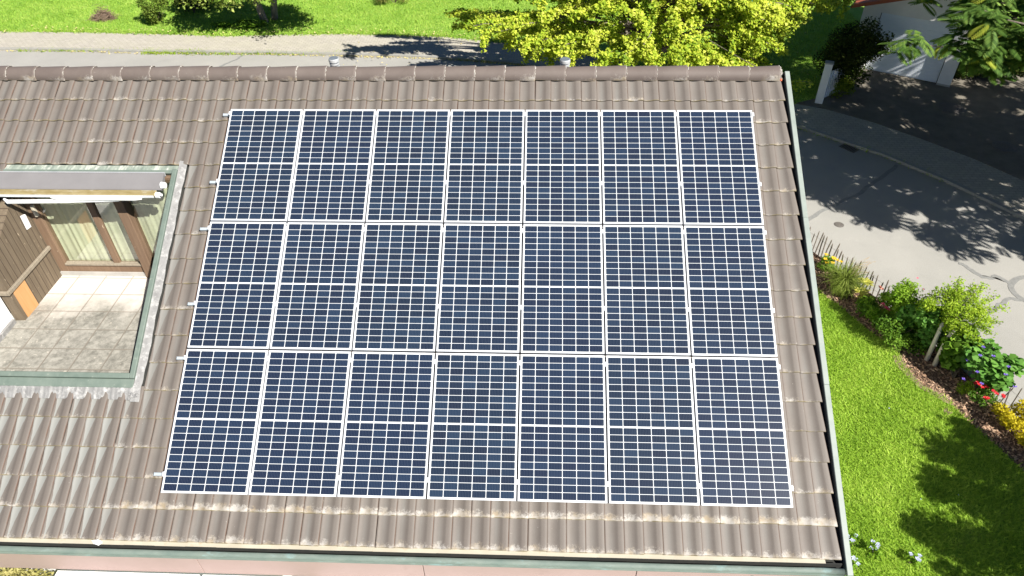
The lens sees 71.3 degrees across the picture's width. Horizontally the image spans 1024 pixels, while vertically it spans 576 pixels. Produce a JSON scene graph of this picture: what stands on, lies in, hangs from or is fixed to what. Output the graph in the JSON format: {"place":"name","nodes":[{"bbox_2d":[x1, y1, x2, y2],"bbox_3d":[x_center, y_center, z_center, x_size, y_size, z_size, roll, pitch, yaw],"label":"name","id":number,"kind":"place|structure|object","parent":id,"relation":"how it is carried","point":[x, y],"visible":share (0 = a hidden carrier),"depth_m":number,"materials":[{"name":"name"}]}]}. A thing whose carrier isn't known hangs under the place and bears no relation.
{"place":"outdoors","nodes":[
{"label":"outdoors","id":0,"kind":"place"},
{"bbox_2d":[0,0,1022,103],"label":"lawn","id":1,"kind":"structure","parent":0,"point":[858,11],"depth_m":29.50,"materials":[{"name":"green plant"}]},
{"bbox_2d":[84,3,121,21],"bbox_3d":[-17.172,-11.428,29.919,1.388,0.918,1.255,-31,48,-30],"label":"brushwood heap","id":2,"kind":"object","parent":1,"relation":"on","point":[102,15],"visible":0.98,"depth_m":29.81,"materials":[{"name":"brown wood"}]},
{"bbox_2d":[134,0,169,24],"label":"round shrub","id":3,"kind":"object","parent":1,"relation":"on","point":[152,16],"visible":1,"depth_m":29.02,"materials":[{"name":"green plant"}]},
{"bbox_2d":[169,0,214,12],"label":"dark shrub","id":4,"kind":"object","parent":1,"relation":"on","point":[175,2],"visible":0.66,"depth_m":30.26,"materials":[{"name":"green plant"}]},
{"bbox_2d":[178,0,283,21],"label":"fruit tree","id":5,"kind":"object","parent":1,"relation":"on","point":[261,11],"visible":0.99,"depth_m":27.50,"materials":[{"name":"green plant"}]},
{"bbox_2d":[211,19,269,28],"bbox_3d":[-11.001,-10.743,29.014,2.492,0.344,0.966,1,40,2],"label":"weed clump","id":6,"kind":"object","parent":1,"relation":"on","point":[247,23],"visible":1,"depth_m":28.89,"materials":[{"name":"green plant"}]},
{"bbox_2d":[375,0,409,2],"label":"brown shrub","id":7,"kind":"object","parent":1,"relation":"on","point":[384,1],"visible":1,"depth_m":30.71,"materials":[{"name":"green plant"}]},
{"bbox_2d":[812,16,895,89],"bbox_3d":[11.079,-7.535,23.021,2.388,2.439,1.644,1,40,2],"label":"dark tree","id":8,"kind":"object","parent":1,"relation":"on","point":[857,45],"visible":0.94,"depth_m":22.62,"materials":[{"name":"green plant"}]},
{"bbox_2d":[941,25,1023,79],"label":"dark hedge","id":9,"kind":"object","parent":1,"relation":"on","point":[957,74],"visible":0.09,"depth_m":23.81,"materials":[{"name":"green plant"}]},
{"bbox_2d":[0,50,1023,416],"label":"road","id":10,"kind":"structure","parent":0,"point":[920,228],"depth_m":18.29,"materials":[{"name":"grey asphalt"}]},
{"bbox_2d":[219,55,241,66],"bbox_3d":[-10.717,-8.049,26.174,0.270,0.020,2.566,14,42,17],"label":"tar seam","id":11,"kind":"object","parent":10,"relation":"on","point":[231,61],"visible":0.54,"depth_m":26.62,"materials":[{"name":"grey asphalt"}]},
{"bbox_2d":[4,25,826,90],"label":"fallen leaves","id":12,"kind":"object","parent":10,"relation":"on","point":[310,55],"visible":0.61,"depth_m":27.18,"materials":[{"name":"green plant"}]},
{"bbox_2d":[16,47,943,181],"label":"weeds","id":13,"kind":"object","parent":10,"relation":"on","point":[174,53],"visible":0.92,"depth_m":27.19,"materials":[{"name":"green plant"}]},
{"bbox_2d":[0,47,1023,219],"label":"kerb","id":14,"kind":"structure","parent":10,"relation":"on","point":[1004,207],"depth_m":26.29,"materials":[{"name":"grey concrete"}]},
{"bbox_2d":[834,222,843,226],"bbox_3d":[8.281,-1.589,18.093,0.240,0.066,0.240,1,40,2],"label":"manhole cover","id":15,"kind":"object","parent":10,"relation":"on","point":[838,224],"visible":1,"depth_m":18.07,"materials":[{"name":"metal"}]},
{"bbox_2d":[838,144,859,152],"bbox_3d":[9.917,-4.103,21.011,0.320,0.038,0.500,-26,46,-26],"label":"drain grate","id":16,"kind":"object","parent":10,"relation":"on","point":[849,148],"visible":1,"depth_m":20.98,"materials":[{"name":"metal"}]},
{"bbox_2d":[808,165,897,220],"bbox_3d":[8.867,-2.357,18.966,5.326,0.020,0.285,-28,47,-28],"label":"tar seam","id":17,"kind":"object","parent":10,"relation":"on","point":[863,189],"visible":0.82,"depth_m":19.08,"materials":[{"name":"grey asphalt"}]},
{"bbox_2d":[958,262,1008,283],"bbox_3d":[10.907,-0.296,16.482,1.185,0.020,0.335,27,48,29],"label":"tar seam","id":18,"kind":"object","parent":10,"relation":"on","point":[992,277],"visible":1,"depth_m":16.44,"materials":[{"name":"grey asphalt"}]},
{"bbox_2d":[987,297,1022,314],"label":"tar seam","id":19,"kind":"object","parent":10,"relation":"on","point":[1005,300],"visible":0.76,"depth_m":15.77,"materials":[{"name":"grey asphalt"}]},
{"bbox_2d":[1008,275,1023,301],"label":"tar seam","id":20,"kind":"object","parent":10,"relation":"on","point":[1012,282],"visible":1,"depth_m":16.17,"materials":[{"name":"grey asphalt"}]},
{"bbox_2d":[0,31,1023,213],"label":"pavement","id":21,"kind":"structure","parent":0,"point":[989,181],"depth_m":26.92,"materials":[{"name":"grey concrete"}]},
{"bbox_2d":[796,69,1023,180],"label":"driveway","id":22,"kind":"structure","parent":0,"point":[983,121],"depth_m":22.56,"materials":[{"name":"grey asphalt"}]},
{"bbox_2d":[824,69,844,96],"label":"garden gate","id":23,"kind":"structure","parent":22,"relation":"on","point":[830,87],"depth_m":23.10,"materials":[{"name":"grey metal"}]},
{"bbox_2d":[828,78,855,98],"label":"bush","id":24,"kind":"object","parent":22,"relation":"on","point":[843,85],"visible":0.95,"depth_m":22.97,"materials":[{"name":"green plant"}]},
{"bbox_2d":[936,102,964,113],"bbox_3d":[13.925,-5.713,22.703,0.840,0.066,0.840,1,40,2],"label":"manhole cover","id":25,"kind":"object","parent":22,"relation":"on","point":[950,107],"visible":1,"depth_m":22.67,"materials":[{"name":"metal"}]},
{"bbox_2d":[992,141,1016,151],"bbox_3d":[14.332,-4.104,20.793,0.660,0.066,0.660,1,40,2],"label":"manhole cover","id":26,"kind":"object","parent":22,"relation":"on","point":[1003,146],"visible":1,"depth_m":20.76,"materials":[{"name":"metal"}]},
{"bbox_2d":[817,286,1023,575],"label":"garden lawn","id":27,"kind":"structure","parent":0,"point":[856,501],"depth_m":12.28,"materials":[{"name":"green plant"}]},
{"bbox_2d":[848,532,860,545],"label":"white flower plant","id":28,"kind":"object","parent":27,"relation":"on","point":[852,536],"visible":0.59,"depth_m":11.28,"materials":[{"name":"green plant"}]},
{"bbox_2d":[851,555,862,568],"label":"white flower plant","id":29,"kind":"object","parent":27,"relation":"on","point":[856,561],"visible":0.74,"depth_m":10.97,"materials":[{"name":"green plant"}]},
{"bbox_2d":[867,539,884,561],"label":"white flower plant","id":30,"kind":"object","parent":27,"relation":"on","point":[873,547],"visible":1,"depth_m":11.14,"materials":[{"name":"green plant"}]},
{"bbox_2d":[902,549,921,567],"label":"white flower plant","id":31,"kind":"object","parent":27,"relation":"on","point":[908,556],"visible":1,"depth_m":11.06,"materials":[{"name":"green plant"}]},
{"bbox_2d":[893,355,954,406],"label":"bare soil","id":32,"kind":"structure","parent":27,"relation":"on","point":[921,385],"depth_m":13.96,"materials":[{"name":"brown soil"}]},
{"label":"ground","id":33,"kind":"structure","parent":0,"visible":0},
{"bbox_2d":[0,567,58,575],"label":"eave shrub","id":34,"kind":"object","parent":33,"relation":"on","point":[15,572],"visible":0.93,"depth_m":9.16,"materials":[{"name":"yellow plant"}]},
{"bbox_2d":[0,56,853,575],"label":"house","id":35,"kind":"structure","parent":33,"relation":"on","point":[96,314],"depth_m":9.05,"materials":[{"name":"tile"}]},
{"bbox_2d":[0,171,166,203],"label":"folding awning","id":36,"kind":"object","parent":35,"relation":"attached to","point":[69,187],"visible":1,"depth_m":9.94,"materials":[{"name":"grey fabric"}]},
{"bbox_2d":[21,181,169,277],"bbox_3d":[-5.850,-0.884,10.614,2.380,1.710,0.229,1,40,2],"label":"glass door","id":37,"kind":"structure","parent":35,"relation":"in","point":[120,238],"depth_m":10.76,"materials":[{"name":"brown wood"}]},
{"bbox_2d":[92,539,101,544],"bbox_3d":[-4.872,2.971,8.365,0.147,0.030,0.055,11,42,14],"label":"paper scrap","id":38,"kind":"object","parent":35,"relation":"on","point":[97,542],"visible":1,"depth_m":8.36,"materials":[{"name":"white paper"}]},
{"bbox_2d":[154,472,793,490],"bbox_3d":[-0.526,2.278,8.419,7.553,0.095,0.082,1,40,2],"label":"mounting rail","id":39,"kind":"object","parent":35,"relation":"attached to","point":[250,475],"visible":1,"depth_m":8.44,"materials":[{"name":"metal"}]},
{"bbox_2d":[161,349,268,494],"bbox_3d":[-3.622,1.610,8.748,1.038,0.035,1.755,1,70,2],"label":"solar panel","id":40,"kind":"object","parent":39,"relation":"attached to","point":[213,435],"visible":1,"depth_m":8.72,"materials":[{"name":"glass"}]},
{"bbox_2d":[248,350,350,496],"bbox_3d":[-2.566,1.623,8.705,1.038,0.037,1.755,1,70,2],"label":"solar panel","id":41,"kind":"object","parent":39,"relation":"attached to","point":[298,446],"visible":1,"depth_m":8.68,"materials":[{"name":"glass"}]},
{"bbox_2d":[337,352,434,498],"bbox_3d":[-1.508,1.636,8.665,1.038,0.035,1.755,1,70,2],"label":"solar panel","id":42,"kind":"object","parent":39,"relation":"attached to","point":[385,448],"visible":1,"depth_m":8.64,"materials":[{"name":"glass"}]},
{"bbox_2d":[427,353,518,500],"bbox_3d":[-0.451,1.648,8.624,1.038,0.037,1.755,1,70,2],"label":"solar panel","id":43,"kind":"object","parent":39,"relation":"attached to","point":[473,444],"visible":1,"depth_m":8.60,"materials":[{"name":"glass"}]},
{"bbox_2d":[518,354,606,502],"bbox_3d":[0.606,1.661,8.582,1.038,0.035,1.755,1,70,2],"label":"solar panel","id":44,"kind":"object","parent":39,"relation":"attached to","point":[562,435],"visible":1,"depth_m":8.55,"materials":[{"name":"glass"}]},
{"bbox_2d":[606,356,699,505],"bbox_3d":[1.663,1.674,8.543,1.038,0.037,1.755,1,70,2],"label":"solar panel","id":45,"kind":"object","parent":39,"relation":"attached to","point":[652,455],"visible":1,"depth_m":8.52,"materials":[{"name":"glass"}]},
{"bbox_2d":[692,357,792,507],"bbox_3d":[2.720,1.686,8.498,1.038,0.035,1.755,1,70,2],"label":"solar panel","id":46,"kind":"object","parent":39,"relation":"attached to","point":[741,444],"visible":1,"depth_m":8.47,"materials":[{"name":"glass"}]},
{"bbox_2d":[176,355,780,369],"bbox_3d":[-0.485,0.933,8.901,7.541,0.095,0.082,1,40,2],"label":"mounting rail","id":47,"kind":"object","parent":35,"relation":"attached to","point":[350,361],"visible":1,"depth_m":8.89,"materials":[{"name":"metal"}]},
{"bbox_2d":[188,301,774,312],"bbox_3d":[-0.461,0.251,9.145,7.529,0.095,0.082,1,40,2],"label":"mounting rail","id":48,"kind":"object","parent":35,"relation":"attached to","point":[194,304],"visible":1,"depth_m":9.13,"materials":[{"name":"metal"}]},
{"bbox_2d":[187,222,286,348],"bbox_3d":[-3.579,-0.060,9.347,1.038,0.035,1.755,1,70,2],"label":"solar panel","id":49,"kind":"object","parent":48,"relation":"attached to","point":[234,308],"visible":1,"depth_m":9.32,"materials":[{"name":"glass"}]},
{"bbox_2d":[270,222,364,350],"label":"solar panel","id":50,"kind":"object","parent":48,"relation":"attached to","point":[316,301],"visible":1,"depth_m":9.28,"materials":[{"name":"glass"}]},
{"bbox_2d":[353,223,442,351],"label":"solar panel","id":51,"kind":"object","parent":48,"relation":"attached to","point":[397,301],"visible":1,"depth_m":9.24,"materials":[{"name":"glass"}]},
{"bbox_2d":[436,224,521,352],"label":"solar panel","id":52,"kind":"object","parent":48,"relation":"attached to","point":[479,299],"visible":1,"depth_m":9.19,"materials":[{"name":"glass"}]},
{"bbox_2d":[521,224,603,354],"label":"solar panel","id":53,"kind":"object","parent":48,"relation":"attached to","point":[562,293],"visible":1,"depth_m":9.15,"materials":[{"name":"glass"}]},
{"bbox_2d":[603,225,689,355],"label":"solar panel","id":54,"kind":"object","parent":48,"relation":"attached to","point":[646,306],"visible":1,"depth_m":9.11,"materials":[{"name":"glass"}]},
{"bbox_2d":[684,226,776,356],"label":"solar panel","id":55,"kind":"object","parent":48,"relation":"attached to","point":[729,296],"visible":1,"depth_m":9.07,"materials":[{"name":"glass"}]},
{"bbox_2d":[200,226,766,235],"bbox_3d":[-0.447,-0.757,9.506,7.553,0.095,0.082,1,40,2],"label":"mounting rail","id":56,"kind":"object","parent":35,"relation":"attached to","point":[208,227],"visible":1,"depth_m":9.51,"materials":[{"name":"metal"}]},
{"bbox_2d":[210,179,761,187],"bbox_3d":[-0.424,-1.425,9.745,7.541,0.095,0.082,1,40,2],"label":"mounting rail","id":57,"kind":"object","parent":35,"relation":"attached to","point":[292,182],"visible":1,"depth_m":9.76,"materials":[{"name":"metal"}]},
{"bbox_2d":[288,109,375,222],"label":"solar panel","id":58,"kind":"object","parent":57,"relation":"attached to","point":[332,168],"visible":1,"depth_m":9.88,"materials":[{"name":"glass"}]},
{"bbox_2d":[366,109,449,222],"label":"solar panel","id":59,"kind":"object","parent":57,"relation":"attached to","point":[408,169],"visible":1,"depth_m":9.84,"materials":[{"name":"glass"}]},
{"bbox_2d":[444,110,523,223],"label":"solar panel","id":60,"kind":"object","parent":57,"relation":"attached to","point":[484,185],"visible":1,"depth_m":9.79,"materials":[{"name":"glass"}]},
{"bbox_2d":[523,110,601,224],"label":"solar panel","id":61,"kind":"object","parent":57,"relation":"attached to","point":[562,178],"visible":1,"depth_m":9.75,"materials":[{"name":"glass"}]},
{"bbox_2d":[601,110,681,224],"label":"solar panel","id":62,"kind":"object","parent":57,"relation":"attached to","point":[640,174],"visible":1,"depth_m":9.71,"materials":[{"name":"glass"}]},
{"bbox_2d":[676,110,763,225],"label":"solar panel","id":63,"kind":"object","parent":57,"relation":"attached to","point":[719,175],"visible":1,"depth_m":9.67,"materials":[{"name":"glass"}]},
{"bbox_2d":[223,111,753,117],"bbox_3d":[-0.391,-2.448,10.111,7.529,0.095,0.082,1,40,2],"label":"mounting rail","id":64,"kind":"object","parent":35,"relation":"attached to","point":[228,115],"visible":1,"depth_m":10.12,"materials":[{"name":"metal"}]},
{"bbox_2d":[211,109,302,221],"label":"solar panel","id":65,"kind":"object","parent":64,"relation":"attached to","point":[257,170],"visible":1,"depth_m":9.92,"materials":[{"name":"glass"}]},
{"bbox_2d":[443,0,855,92],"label":"yellow tree","id":66,"kind":"object","parent":33,"relation":"on","point":[651,32],"visible":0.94,"depth_m":21.61,"materials":[{"name":"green plant"}]},
{"bbox_2d":[815,60,833,103],"bbox_3d":[9.934,-6.495,22.761,0.254,1.465,0.254,14,43,17],"label":"gate post","id":67,"kind":"object","parent":33,"relation":"on","point":[824,81],"visible":0.89,"depth_m":22.60,"materials":[{"name":"concrete"}]},
{"bbox_2d":[851,0,967,86],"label":"garage","id":68,"kind":"structure","parent":33,"relation":"on","point":[898,18],"depth_m":23.69,"materials":[{"name":"paint"}]},
{"bbox_2d":[865,13,955,82],"bbox_3d":[13.327,-8.069,23.943,2.296,1.960,0.051,22,45,25],"label":"garage door","id":69,"kind":"structure","parent":68,"relation":"in","point":[926,68],"depth_m":23.88,"materials":[{"name":"paint"}]},
{"bbox_2d":[810,227,1022,416],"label":"picket fence","id":70,"kind":"object","parent":33,"relation":"on","point":[1010,389],"visible":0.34,"depth_m":16.25,"materials":[{"name":"wood"}]},
{"bbox_2d":[813,252,1023,471],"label":"mulch bed","id":71,"kind":"object","parent":33,"relation":"on","point":[946,392],"visible":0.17,"depth_m":13.94,"materials":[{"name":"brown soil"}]},
{"bbox_2d":[817,253,842,271],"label":"yellow flower plant","id":72,"kind":"object","parent":71,"relation":"on","point":[827,263],"visible":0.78,"depth_m":16.45,"materials":[{"name":"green plant"}]},
{"bbox_2d":[818,257,875,299],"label":"ornamental grass","id":73,"kind":"object","parent":71,"relation":"on","point":[845,280],"depth_m":15.75,"materials":[{"name":"green plant"}]},
{"bbox_2d":[854,277,874,303],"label":"flower plant","id":74,"kind":"object","parent":71,"relation":"on","point":[868,282],"visible":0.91,"depth_m":15.52,"materials":[{"name":"yellow plant"}]},
{"bbox_2d":[855,296,882,327],"bbox_3d":[7.644,0.486,15.235,0.515,0.437,0.770,1,40,2],"label":"leafy bush","id":75,"kind":"object","parent":71,"relation":"on","point":[860,308],"visible":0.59,"depth_m":15.22,"materials":[{"name":"green plant"}]},
{"bbox_2d":[859,286,893,323],"bbox_3d":[7.852,0.407,15.141,0.924,0.667,0.822,1,40,2],"label":"rose bush","id":76,"kind":"object","parent":71,"relation":"on","point":[883,300],"visible":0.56,"depth_m":15.04,"materials":[{"name":"green plant"}]},
{"bbox_2d":[872,311,928,355],"bbox_3d":[8.010,0.808,14.507,1.228,0.870,0.988,1,40,2],"label":"dark rose bush","id":77,"kind":"object","parent":71,"relation":"on","point":[889,326],"visible":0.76,"depth_m":14.47,"materials":[{"name":"green plant"}]},
{"bbox_2d":[885,277,924,330],"bbox_3d":[8.140,0.397,14.716,0.931,1.220,0.953,32,50,33],"label":"tall rose bush","id":78,"kind":"object","parent":71,"relation":"on","point":[901,294],"visible":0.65,"depth_m":14.51,"materials":[{"name":"green plant"}]},
{"bbox_2d":[895,297,949,348],"bbox_3d":[8.306,0.663,14.414,1.151,1.195,0.936,1,40,2],"label":"round leaved shrub","id":79,"kind":"object","parent":71,"relation":"on","point":[927,322],"visible":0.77,"depth_m":14.18,"materials":[{"name":"green plant"}]},
{"bbox_2d":[936,325,981,378],"bbox_3d":[8.692,1.197,13.960,0.704,0.970,0.854,32,50,33],"label":"leafy creeper","id":80,"kind":"object","parent":71,"relation":"on","point":[949,358],"visible":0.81,"depth_m":13.79,"materials":[{"name":"green plant"}]},
{"bbox_2d":[914,275,1009,366],"bbox_3d":[8.786,0.622,14.097,1.470,1.748,1.489,32,50,33],"label":"young tree","id":81,"kind":"object","parent":71,"relation":"on","point":[956,301],"visible":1,"depth_m":13.69,"materials":[{"name":"green plant"}]},
{"bbox_2d":[955,380,974,394],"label":"plant","id":82,"kind":"object","parent":71,"relation":"on","point":[967,386],"visible":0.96,"depth_m":13.62,"materials":[{"name":"green plant"}]},
{"bbox_2d":[968,380,1005,408],"bbox_3d":[8.857,1.991,13.366,0.549,0.503,0.584,20,45,23],"label":"red flower plant","id":83,"kind":"object","parent":71,"relation":"on","point":[985,391],"visible":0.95,"depth_m":13.29,"materials":[{"name":"green plant"}]},
{"bbox_2d":[957,338,1023,392],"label":"flowering shrub","id":84,"kind":"object","parent":71,"relation":"on","point":[994,367],"visible":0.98,"depth_m":13.26,"materials":[{"name":"green plant"}]},
{"bbox_2d":[990,399,1023,432],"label":"golden shrub","id":85,"kind":"object","parent":71,"relation":"on","point":[1001,410],"visible":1,"depth_m":12.86,"materials":[{"name":"yellow plant"}]},
{"bbox_2d":[1014,429,1023,447],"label":"golden bush","id":86,"kind":"object","parent":71,"relation":"on","point":[1019,436],"visible":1,"depth_m":12.69,"materials":[{"name":"yellow plant"}]},
{"bbox_2d":[877,0,1023,85],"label":"silk tree","id":87,"kind":"object","parent":33,"relation":"on","point":[978,17],"visible":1,"depth_m":14.22,"materials":[{"name":"green plant"}]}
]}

